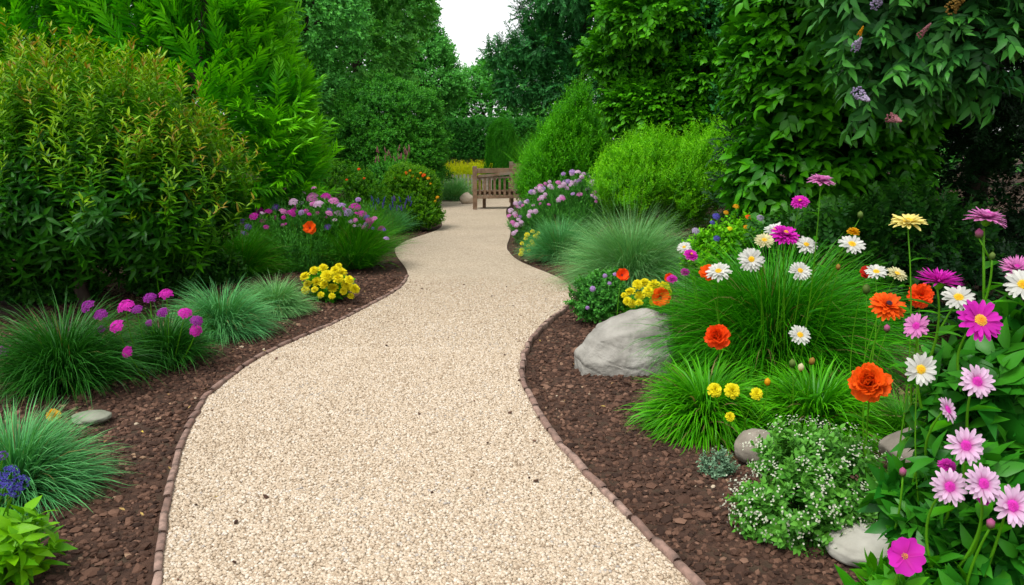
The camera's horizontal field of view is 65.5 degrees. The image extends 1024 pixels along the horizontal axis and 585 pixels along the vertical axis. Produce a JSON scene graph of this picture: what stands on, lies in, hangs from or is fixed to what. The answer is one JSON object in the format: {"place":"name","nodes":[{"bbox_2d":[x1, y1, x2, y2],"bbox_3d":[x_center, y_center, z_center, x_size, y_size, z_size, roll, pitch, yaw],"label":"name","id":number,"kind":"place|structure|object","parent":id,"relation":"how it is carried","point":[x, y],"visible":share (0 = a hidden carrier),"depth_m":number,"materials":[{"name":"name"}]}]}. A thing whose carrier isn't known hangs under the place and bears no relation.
{"place":"outdoors","nodes":[
{"label":"outdoors","id":0,"kind":"place"},
{"bbox_2d":[162,198,691,584],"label":"path","id":1,"kind":"structure","parent":0,"point":[466,240],"depth_m":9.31,"materials":[{"name":"beige gravel"}]},
{"bbox_2d":[438,173,477,200],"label":"grass clump","id":2,"kind":"object","parent":1,"relation":"on","point":[455,191],"visible":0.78,"depth_m":22.29,"materials":[{"name":"green plant"}]},
{"bbox_2d":[460,192,472,203],"bbox_3d":[-1.202,-2.509,21.294,0.337,0.340,0.380,10,14,43],"label":"pale stone","id":3,"kind":"object","parent":1,"relation":"on","point":[466,197],"visible":0.84,"depth_m":21.17,"materials":[{"name":"stone"}]},
{"bbox_2d":[444,174,496,192],"bbox_3d":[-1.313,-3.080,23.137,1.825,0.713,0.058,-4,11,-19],"label":"ornamental grass","id":4,"kind":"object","parent":1,"relation":"on","point":[471,179],"depth_m":23.17,"materials":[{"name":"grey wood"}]},
{"bbox_2d":[472,166,521,209],"bbox_3d":[-0.292,-2.604,19.676,1.445,1.040,0.605,-2,11,-12],"label":"garden bench","id":5,"kind":"object","parent":1,"relation":"on","point":[484,194],"visible":0.79,"depth_m":19.36,"materials":[{"name":"brown wood"}]},
{"bbox_2d":[0,149,1023,584],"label":"ground","id":6,"kind":"structure","parent":0,"point":[134,495],"depth_m":4.19,"materials":[{"name":"brown wood"}]},
{"bbox_2d":[0,495,76,584],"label":"leafy plant","id":7,"kind":"object","parent":6,"relation":"on","point":[24,552],"visible":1,"depth_m":2.85,"materials":[{"name":"green plant"}]},
{"bbox_2d":[0,267,107,308],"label":"shade plant","id":8,"kind":"object","parent":6,"relation":"on","point":[30,294],"visible":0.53,"depth_m":7.72,"materials":[{"name":"green plant"}]},
{"bbox_2d":[46,409,73,433],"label":"orange flower","id":9,"kind":"object","parent":6,"relation":"on","point":[50,411],"visible":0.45,"depth_m":4.03,"materials":[{"name":"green plant"}]},
{"bbox_2d":[0,394,135,525],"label":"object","id":10,"kind":"object","parent":6,"relation":"on","point":[30,468],"visible":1,"depth_m":3.54,"materials":[{"name":"green plant"}]},
{"bbox_2d":[0,286,178,412],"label":"grass clump","id":11,"kind":"object","parent":6,"relation":"on","point":[50,362],"visible":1,"depth_m":4.92,"materials":[{"name":"green plant"}]},
{"bbox_2d":[71,410,111,424],"bbox_3d":[-2.392,0.710,4.525,0.216,0.071,0.166,-2,11,-11],"label":"mossy stone","id":12,"kind":"object","parent":6,"relation":"on","point":[98,416],"visible":0.92,"depth_m":4.49,"materials":[{"name":"stone"}]},
{"bbox_2d":[0,0,261,161],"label":"broadleaf tree","id":13,"kind":"object","parent":6,"relation":"on","point":[141,43],"visible":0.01,"depth_m":15.92,"materials":[{"name":"green plant"}]},
{"bbox_2d":[0,7,267,305],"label":"bronze tipped shrub","id":14,"kind":"object","parent":6,"relation":"on","point":[135,194],"visible":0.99,"depth_m":6.93,"materials":[{"name":"green plant"}]},
{"bbox_2d":[81,289,230,379],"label":"purple flower clump","id":15,"kind":"object","parent":6,"relation":"on","point":[186,337],"visible":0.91,"depth_m":5.54,"materials":[{"name":"green plant"}]},
{"bbox_2d":[120,261,210,298],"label":"shade plant","id":16,"kind":"object","parent":6,"relation":"on","point":[176,278],"visible":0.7,"depth_m":8.20,"materials":[{"name":"green plant"}]},
{"bbox_2d":[0,0,344,242],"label":"plume shrub","id":17,"kind":"object","parent":6,"relation":"on","point":[259,36],"visible":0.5,"depth_m":9.58,"materials":[{"name":"green plant"}]},
{"bbox_2d":[184,248,247,285],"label":"shade plant","id":18,"kind":"object","parent":6,"relation":"on","point":[217,274],"visible":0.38,"depth_m":8.89,"materials":[{"name":"green plant"}]},
{"bbox_2d":[153,274,289,347],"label":"grass clump","id":19,"kind":"object","parent":6,"relation":"on","point":[232,319],"visible":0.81,"depth_m":6.45,"materials":[{"name":"plant"}]},
{"bbox_2d":[207,216,307,282],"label":"grass clump","id":20,"kind":"object","parent":6,"relation":"on","point":[249,249],"visible":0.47,"depth_m":9.39,"materials":[{"name":"plant"}]},
{"bbox_2d":[231,271,320,319],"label":"grass clump","id":21,"kind":"object","parent":6,"relation":"on","point":[286,296],"visible":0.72,"depth_m":7.35,"materials":[{"name":"plant"}]},
{"bbox_2d":[207,0,375,160],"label":"broadleaf tree","id":22,"kind":"object","parent":6,"relation":"on","point":[318,49],"visible":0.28,"depth_m":19.47,"materials":[{"name":"green plant"}]},
{"bbox_2d":[231,186,388,273],"bbox_3d":[-2.579,-0.735,10.123,2.170,1.256,1.365,0,11,0],"label":"mixed flower drift","id":23,"kind":"object","parent":6,"relation":"on","point":[295,224],"visible":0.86,"depth_m":9.78,"materials":[{"name":"green plant"}]},
{"bbox_2d":[300,263,359,302],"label":"yellow flower plant","id":24,"kind":"object","parent":6,"relation":"on","point":[333,284],"visible":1,"depth_m":7.84,"materials":[{"name":"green plant"}]},
{"bbox_2d":[289,159,390,221],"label":"bush","id":25,"kind":"object","parent":6,"relation":"on","point":[360,182],"visible":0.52,"depth_m":13.89,"materials":[{"name":"green plant"}]},
{"bbox_2d":[283,195,418,269],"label":"grass clump","id":26,"kind":"object","parent":6,"relation":"on","point":[366,258],"visible":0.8,"depth_m":9.86,"materials":[{"name":"plant"}]},
{"bbox_2d":[307,0,444,127],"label":"broadleaf tree","id":27,"kind":"object","parent":6,"relation":"on","point":[394,16],"visible":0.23,"depth_m":24.32,"materials":[{"name":"green plant"}]},
{"bbox_2d":[367,145,412,200],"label":"dusty pink plant","id":28,"kind":"object","parent":6,"relation":"on","point":[380,167],"visible":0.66,"depth_m":16.80,"materials":[{"name":"green plant"}]},
{"bbox_2d":[325,68,456,198],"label":"round bush","id":29,"kind":"object","parent":6,"relation":"on","point":[393,100],"visible":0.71,"depth_m":19.24,"materials":[{"name":"green plant"}]},
{"bbox_2d":[370,195,411,215],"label":"blue flower plant","id":30,"kind":"object","parent":6,"relation":"on","point":[378,202],"visible":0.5,"depth_m":13.09,"materials":[{"name":"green plant"}]},
{"bbox_2d":[372,201,427,232],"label":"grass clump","id":31,"kind":"object","parent":6,"relation":"on","point":[403,225],"visible":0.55,"depth_m":14.05,"materials":[{"name":"plant"}]},
{"bbox_2d":[380,161,446,230],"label":"orange flowered shrub","id":32,"kind":"object","parent":6,"relation":"on","point":[424,184],"visible":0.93,"depth_m":14.48,"materials":[{"name":"green plant"}]},
{"bbox_2d":[365,0,472,115],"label":"broadleaf tree","id":33,"kind":"object","parent":6,"relation":"on","point":[437,50],"visible":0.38,"depth_m":32.08,"materials":[{"name":"green plant"}]},
{"bbox_2d":[152,274,705,584],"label":"kerb","id":34,"kind":"structure","parent":6,"relation":"on","point":[675,559],"depth_m":3.93,"materials":[{"name":"brick"}]},
{"bbox_2d":[445,159,502,189],"bbox_3d":[-1.856,-3.738,25.997,3.443,1.370,2.629,0,11,0],"label":"yellow flower drift","id":35,"kind":"object","parent":6,"relation":"on","point":[460,169],"visible":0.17,"depth_m":25.25,"materials":[{"name":"plant"}]},
{"bbox_2d":[340,114,628,185],"bbox_3d":[-0.966,-5.324,30.403,11.390,2.984,1.847,0,11,0],"label":"hedge","id":36,"kind":"object","parent":6,"relation":"on","point":[466,123],"visible":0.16,"depth_m":29.72,"materials":[{"name":"green plant"}]},
{"bbox_2d":[483,116,519,194],"bbox_3d":[-0.331,-4.256,25.135,1.458,2.588,1.489,0,11,0],"label":"columnar conifer","id":37,"kind":"object","parent":6,"relation":"on","point":[503,129],"visible":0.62,"depth_m":24.77,"materials":[{"name":"green plant"}]},
{"bbox_2d":[437,28,576,160],"bbox_3d":[-0.510,-9.237,38.317,8.121,7.396,4.541,0,11,0],"label":"broadleaf tree","id":38,"kind":"object","parent":6,"relation":"on","point":[481,78],"visible":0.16,"depth_m":37.03,"materials":[{"name":"green plant"}]},
{"bbox_2d":[21,3,1023,185],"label":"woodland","id":39,"kind":"object","parent":6,"relation":"on","point":[944,150],"visible":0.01,"depth_m":31.38,"materials":[{"name":"plant"}]},
{"bbox_2d":[518,229,538,255],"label":"yellow flower plant","id":40,"kind":"object","parent":6,"relation":"on","point":[525,235],"visible":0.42,"depth_m":11.38,"materials":[{"name":"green plant"}]},
{"bbox_2d":[501,125,568,210],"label":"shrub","id":41,"kind":"object","parent":6,"relation":"on","point":[526,147],"visible":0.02,"depth_m":18.24,"materials":[{"name":"green plant"}]},
{"bbox_2d":[508,214,600,264],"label":"grass clump","id":42,"kind":"object","parent":6,"relation":"on","point":[541,249],"visible":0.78,"depth_m":10.63,"materials":[{"name":"plant"}]},
{"bbox_2d":[505,168,609,242],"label":"pink flowered bush","id":43,"kind":"object","parent":6,"relation":"on","point":[578,193],"visible":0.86,"depth_m":12.49,"materials":[{"name":"green plant"}]},
{"bbox_2d":[507,75,615,211],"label":"upright shrub","id":44,"kind":"object","parent":6,"relation":"on","point":[580,144],"visible":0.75,"depth_m":16.36,"materials":[{"name":"green plant"}]},
{"bbox_2d":[475,0,658,164],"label":"evergreen tree","id":45,"kind":"object","parent":6,"relation":"on","point":[573,26],"visible":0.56,"depth_m":24.44,"materials":[{"name":"green plant"}]},
{"bbox_2d":[563,265,630,323],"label":"leaved plant","id":46,"kind":"object","parent":6,"relation":"on","point":[597,294],"visible":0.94,"depth_m":6.88,"materials":[{"name":"green plant"}]},
{"bbox_2d":[537,171,706,296],"bbox_3d":[1.347,-0.796,8.827,2.348,1.436,2.347,0,11,0],"label":"grass clump","id":47,"kind":"object","parent":6,"relation":"on","point":[640,256],"visible":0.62,"depth_m":8.65,"materials":[{"name":"plant"}]},
{"bbox_2d":[616,268,629,313],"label":"orange poppy","id":48,"kind":"object","parent":6,"relation":"on","point":[622,274],"visible":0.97,"depth_m":5.96,"materials":[{"name":"red plant"}]},
{"bbox_2d":[574,308,678,376],"bbox_3d":[0.819,0.347,5.674,0.761,0.473,0.580,0,11,0],"label":"boulder","id":49,"kind":"object","parent":6,"relation":"on","point":[601,347],"visible":0.72,"depth_m":5.46,"materials":[{"name":"stone"}]},
{"bbox_2d":[619,278,677,313],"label":"yellow flower plant","id":50,"kind":"object","parent":6,"relation":"on","point":[638,285],"visible":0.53,"depth_m":6.71,"materials":[{"name":"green plant"}]},
{"bbox_2d":[569,0,744,229],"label":"broadleaf tree","id":51,"kind":"object","parent":6,"relation":"on","point":[636,89],"visible":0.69,"depth_m":13.69,"materials":[{"name":"green plant"}]},
{"bbox_2d":[580,116,733,240],"bbox_3d":[2.412,-1.707,12.303,2.721,2.072,1.890,-3,11,-17],"label":"lime shrub","id":52,"kind":"object","parent":6,"relation":"on","point":[656,170],"visible":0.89,"depth_m":11.87,"materials":[{"name":"green plant"}]},
{"bbox_2d":[652,287,670,314],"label":"orange poppy","id":53,"kind":"object","parent":6,"relation":"on","point":[659,290],"visible":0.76,"depth_m":5.57,"materials":[{"name":"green plant"}]},
{"bbox_2d":[666,275,677,328],"bbox_3d":[1.087,0.212,5.466,0.075,0.689,0.138,2,11,11],"label":"magenta zinnia","id":54,"kind":"object","parent":6,"relation":"on","point":[671,278],"visible":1,"depth_m":5.37,"materials":[{"name":"pink plant"}]},
{"bbox_2d":[677,242,696,354],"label":"white daisy","id":55,"kind":"object","parent":6,"relation":"on","point":[683,246],"visible":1,"depth_m":5.34,"materials":[{"name":"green plant"}]},
{"bbox_2d":[683,249,698,366],"bbox_3d":[1.202,0.143,5.329,0.152,0.874,0.088,-6,12,-30],"label":"magenta zinnia","id":56,"kind":"object","parent":6,"relation":"on","point":[690,254],"visible":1,"depth_m":5.24,"materials":[{"name":"purple plant"}]},
{"bbox_2d":[614,349,786,458],"bbox_3d":[1.079,0.538,4.427,1.042,0.418,1.009,0,11,0],"label":"grass clump","id":57,"kind":"object","parent":6,"relation":"on","point":[681,409],"visible":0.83,"depth_m":4.29,"materials":[{"name":"green plant"}]},
{"bbox_2d":[699,264,719,374],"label":"orange poppy","id":58,"kind":"object","parent":6,"relation":"on","point":[702,272],"visible":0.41,"depth_m":4.70,"materials":[{"name":"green plant"}]},
{"bbox_2d":[629,0,790,224],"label":"tree","id":59,"kind":"object","parent":6,"relation":"on","point":[713,31],"visible":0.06,"depth_m":13.41,"materials":[{"name":"green plant"}]},
{"bbox_2d":[695,445,739,478],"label":"silver herb","id":60,"kind":"object","parent":6,"relation":"on","point":[721,470],"visible":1,"depth_m":3.76,"materials":[{"name":"plant"}]},
{"bbox_2d":[705,262,737,379],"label":"white daisy","id":61,"kind":"object","parent":6,"relation":"on","point":[718,271],"visible":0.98,"depth_m":4.60,"materials":[{"name":"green plant"}]},
{"bbox_2d":[679,204,765,287],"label":"wildflower plant","id":62,"kind":"object","parent":6,"relation":"on","point":[736,230],"visible":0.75,"depth_m":8.26,"materials":[{"name":"green plant"}]},
{"bbox_2d":[703,324,753,376],"bbox_3d":[1.302,0.406,4.680,0.184,0.601,0.905,7,12,32],"label":"orange carnation","id":63,"kind":"object","parent":6,"relation":"on","point":[717,336],"visible":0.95,"depth_m":4.29,"materials":[{"name":"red plant"}]},
{"bbox_2d":[705,378,769,441],"bbox_3d":[1.130,0.629,3.999,0.344,0.409,0.223,-7,13,-35],"label":"yellow marigold","id":64,"kind":"object","parent":6,"relation":"on","point":[732,390],"visible":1,"depth_m":3.92,"materials":[{"name":"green plant"}]},
{"bbox_2d":[737,248,764,371],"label":"white daisy","id":65,"kind":"object","parent":6,"relation":"on","point":[750,258],"visible":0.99,"depth_m":4.38,"materials":[{"name":"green plant"}]},
{"bbox_2d":[734,428,773,463],"bbox_3d":[1.206,0.769,3.923,0.222,0.195,0.195,-6,12,-28],"label":"rounded stone","id":66,"kind":"object","parent":6,"relation":"on","point":[745,454],"visible":0.43,"depth_m":3.87,"materials":[{"name":"stone"}]},
{"bbox_2d":[754,233,774,387],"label":"cream daisy","id":67,"kind":"object","parent":6,"relation":"on","point":[763,239],"visible":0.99,"depth_m":4.47,"materials":[{"name":"beige plant"}]},
{"bbox_2d":[763,222,781,386],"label":"white daisy","id":68,"kind":"object","parent":6,"relation":"on","point":[769,228],"visible":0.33,"depth_m":4.79,"materials":[{"name":"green plant"}]},
{"bbox_2d":[614,227,941,405],"bbox_3d":[1.813,0.030,5.477,2.410,1.035,2.382,0,11,0],"label":"grass clump","id":69,"kind":"object","parent":6,"relation":"on","point":[739,302],"visible":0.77,"depth_m":5.15,"materials":[{"name":"green plant"}]},
{"bbox_2d":[769,225,799,365],"bbox_3d":[1.664,0.131,4.782,0.161,1.102,0.589,7,13,33],"label":"magenta zinnia","id":70,"kind":"object","parent":6,"relation":"on","point":[784,234],"visible":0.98,"depth_m":4.51,"materials":[{"name":"purple plant"}]},
{"bbox_2d":[761,262,811,379],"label":"white daisy","id":71,"kind":"object","parent":6,"relation":"on","point":[800,270],"visible":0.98,"depth_m":4.25,"materials":[{"name":"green plant"}]},
{"bbox_2d":[768,195,809,368],"bbox_3d":[1.626,0.038,4.830,0.210,1.264,0.370,0,11,0],"label":"magenta zinnia","id":72,"kind":"object","parent":6,"relation":"on","point":[799,201],"visible":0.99,"depth_m":4.58,"materials":[{"name":"purple plant"}]},
{"bbox_2d":[790,363,803,427],"bbox_3d":[1.466,0.571,4.133,0.028,0.472,0.190,1,11,6],"label":"flower bud","id":73,"kind":"object","parent":6,"relation":"on","point":[800,367],"visible":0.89,"depth_m":4.02,"materials":[{"name":"beige plant"}]},
{"bbox_2d":[785,325,810,372],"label":"white daisy","id":74,"kind":"object","parent":6,"relation":"on","point":[799,334],"visible":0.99,"depth_m":4.21,"materials":[{"name":"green plant"}]},
{"bbox_2d":[789,359,810,425],"bbox_3d":[1.468,0.571,4.084,0.101,0.488,0.106,8,13,35],"label":"flower bud","id":75,"kind":"object","parent":6,"relation":"on","point":[792,363],"visible":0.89,"depth_m":4.06,"materials":[{"name":"green plant"}]},
{"bbox_2d":[782,236,817,377],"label":"white daisy","id":76,"kind":"object","parent":6,"relation":"on","point":[806,244],"visible":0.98,"depth_m":4.47,"materials":[{"name":"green plant"}]},
{"bbox_2d":[801,357,818,425],"bbox_3d":[1.548,0.555,4.161,0.082,0.491,0.171,8,13,37],"label":"flower bud","id":77,"kind":"object","parent":6,"relation":"on","point":[812,361],"visible":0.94,"depth_m":4.10,"materials":[{"name":"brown plant"}]},
{"bbox_2d":[722,414,901,556],"bbox_3d":[1.232,0.781,3.264,0.761,0.506,0.650,0,11,0],"label":"white flowered herb","id":78,"kind":"object","parent":6,"relation":"on","point":[810,473],"visible":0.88,"depth_m":3.15,"materials":[{"name":"green plant"}]},
{"bbox_2d":[798,174,835,362],"bbox_3d":[1.727,0.014,4.602,0.162,1.397,0.518,4,11,18],"label":"pink zinnia","id":79,"kind":"object","parent":6,"relation":"on","point":[821,180],"visible":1,"depth_m":4.36,"materials":[{"name":"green plant"}]},
{"bbox_2d":[798,264,840,377],"bbox_3d":[1.797,0.236,4.729,0.033,0.914,0.637,0,11,2],"label":"flower bud","id":80,"kind":"object","parent":6,"relation":"on","point":[838,266],"visible":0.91,"depth_m":4.53,"materials":[{"name":"green plant"}]},
{"bbox_2d":[737,350,903,460],"bbox_3d":[1.660,0.544,4.347,1.058,0.436,1.052,0,11,0],"label":"grass clump","id":81,"kind":"object","parent":6,"relation":"on","point":[832,401],"visible":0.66,"depth_m":4.23,"materials":[{"name":"plant"}]},
{"bbox_2d":[788,227,859,360],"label":"yellow daisy","id":82,"kind":"object","parent":6,"relation":"on","point":[853,231],"visible":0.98,"depth_m":4.53,"materials":[{"name":"green plant"}]},
{"bbox_2d":[791,235,865,376],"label":"white daisy","id":83,"kind":"object","parent":6,"relation":"on","point":[854,244],"visible":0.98,"depth_m":4.33,"materials":[{"name":"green plant"}]},
{"bbox_2d":[816,211,862,337],"bbox_3d":[1.961,0.074,4.873,0.073,1.177,0.397,-2,11,-9],"label":"flower bud","id":84,"kind":"object","parent":6,"relation":"on","point":[860,215],"visible":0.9,"depth_m":4.76,"materials":[{"name":"green plant"}]},
{"bbox_2d":[710,0,977,266],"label":"leaved shrub","id":85,"kind":"object","parent":6,"relation":"on","point":[795,116],"visible":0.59,"depth_m":8.19,"materials":[{"name":"green plant"}]},
{"bbox_2d":[825,522,888,568],"bbox_3d":[1.331,0.962,3.024,0.275,0.142,0.260,-3,11,-17],"label":"smooth stone","id":86,"kind":"object","parent":6,"relation":"on","point":[849,546],"visible":0.55,"depth_m":2.96,"materials":[{"name":"stone"}]},
{"bbox_2d":[850,265,871,376],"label":"red poppy","id":87,"kind":"object","parent":6,"relation":"on","point":[863,272],"visible":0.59,"depth_m":4.20,"materials":[{"name":"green plant"}]},
{"bbox_2d":[699,35,1023,265],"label":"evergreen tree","id":88,"kind":"object","parent":6,"relation":"on","point":[990,146],"visible":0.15,"depth_m":9.43,"materials":[{"name":"green plant"}]},
{"bbox_2d":[863,284,869,362],"bbox_3d":[1.846,0.364,4.217,0.042,0.847,0.104,4,11,22],"label":"flower bud","id":89,"kind":"object","parent":6,"relation":"on","point":[866,289],"visible":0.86,"depth_m":4.12,"materials":[{"name":"green plant"}]},
{"bbox_2d":[723,175,1011,310],"bbox_3d":[3.046,-0.343,6.949,2.577,1.359,1.391,0,11,0],"label":"shade shrub","id":90,"kind":"object","parent":6,"relation":"on","point":[877,217],"visible":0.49,"depth_m":6.65,"materials":[{"name":"green plant"}]},
{"bbox_2d":[842,362,892,491],"bbox_3d":[1.397,0.626,3.128,0.205,0.729,0.189,0,11,0],"label":"orange carnation","id":91,"kind":"object","parent":6,"relation":"on","point":[870,382],"visible":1,"depth_m":3.04,"materials":[{"name":"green plant"}]},
{"bbox_2d":[859,264,887,413],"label":"white daisy","id":92,"kind":"object","parent":6,"relation":"on","point":[875,270],"visible":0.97,"depth_m":4.05,"materials":[{"name":"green plant"}]},
{"bbox_2d":[843,292,906,458],"bbox_3d":[1.567,0.458,3.478,0.178,0.932,0.202,-3,11,-15],"label":"orange zinnia","id":93,"kind":"object","parent":6,"relation":"on","point":[884,305],"visible":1,"depth_m":3.36,"materials":[{"name":"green plant"}]},
{"bbox_2d":[868,324,889,417],"bbox_3d":[1.575,0.522,3.454,0.025,0.814,0.129,1,11,6],"label":"flower bud","id":94,"kind":"object","parent":6,"relation":"on","point":[886,328],"visible":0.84,"depth_m":3.33,"materials":[{"name":"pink plant"}]},
{"bbox_2d":[857,266,906,409],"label":"cream daisy","id":95,"kind":"object","parent":6,"relation":"on","point":[898,273],"visible":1,"depth_m":4.06,"materials":[{"name":"beige plant"}]},
{"bbox_2d":[853,384,925,442],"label":"grass clump","id":96,"kind":"object","parent":6,"relation":"on","point":[897,420],"visible":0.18,"depth_m":4.20,"materials":[{"name":"plant"}]},
{"bbox_2d":[878,426,916,462],"bbox_3d":[1.935,0.766,3.734,0.400,0.261,0.366,5,12,25],"label":"flat stone","id":97,"kind":"object","parent":6,"relation":"on","point":[889,443],"visible":0.1,"depth_m":3.71,"materials":[{"name":"stone"}]},
{"bbox_2d":[834,537,966,584],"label":"magenta flower plant","id":98,"kind":"object","parent":6,"relation":"on","point":[902,570],"visible":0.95,"depth_m":2.15,"materials":[{"name":"pink plant"}]},
{"bbox_2d":[779,0,1023,147],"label":"buddleia","id":99,"kind":"object","parent":6,"relation":"on","point":[877,39],"visible":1,"depth_m":5.42,"materials":[{"name":"green plant"}]},
{"bbox_2d":[889,214,934,457],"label":"yellow daisy","id":100,"kind":"object","parent":6,"relation":"on","point":[907,221],"visible":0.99,"depth_m":3.22,"materials":[{"name":"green plant"}]},
{"bbox_2d":[906,283,934,430],"bbox_3d":[1.836,0.422,3.643,0.123,0.943,0.103,-9,14,-41],"label":"orange zinnia","id":101,"kind":"object","parent":6,"relation":"on","point":[923,291],"visible":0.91,"depth_m":3.54,"materials":[{"name":"red plant"}]},
{"bbox_2d":[905,352,936,506],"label":"white daisy","id":102,"kind":"object","parent":6,"relation":"on","point":[921,367],"visible":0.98,"depth_m":2.22,"materials":[{"name":"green plant"}]},
{"bbox_2d":[833,234,1023,339],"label":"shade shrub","id":103,"kind":"object","parent":6,"relation":"on","point":[998,273],"visible":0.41,"depth_m":6.34,"materials":[{"name":"green plant"}]},
{"bbox_2d":[856,364,1023,584],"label":"pink daisy plant","id":104,"kind":"object","parent":6,"relation":"on","point":[967,515],"visible":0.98,"depth_m":2.19,"materials":[{"name":"green plant"}]},
{"bbox_2d":[883,252,1023,483],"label":"dahlia","id":105,"kind":"object","parent":6,"relation":"on","point":[1000,356],"visible":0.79,"depth_m":2.40,"materials":[{"name":"pink plant"}]},
{"bbox_2d":[940,207,1013,336],"bbox_3d":[1.557,0.404,2.588,0.318,1.363,0.249,-4,11,-18],"label":"pink zinnia","id":106,"kind":"object","parent":6,"relation":"on","point":[987,217],"visible":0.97,"depth_m":2.46,"materials":[{"name":"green plant"}]},
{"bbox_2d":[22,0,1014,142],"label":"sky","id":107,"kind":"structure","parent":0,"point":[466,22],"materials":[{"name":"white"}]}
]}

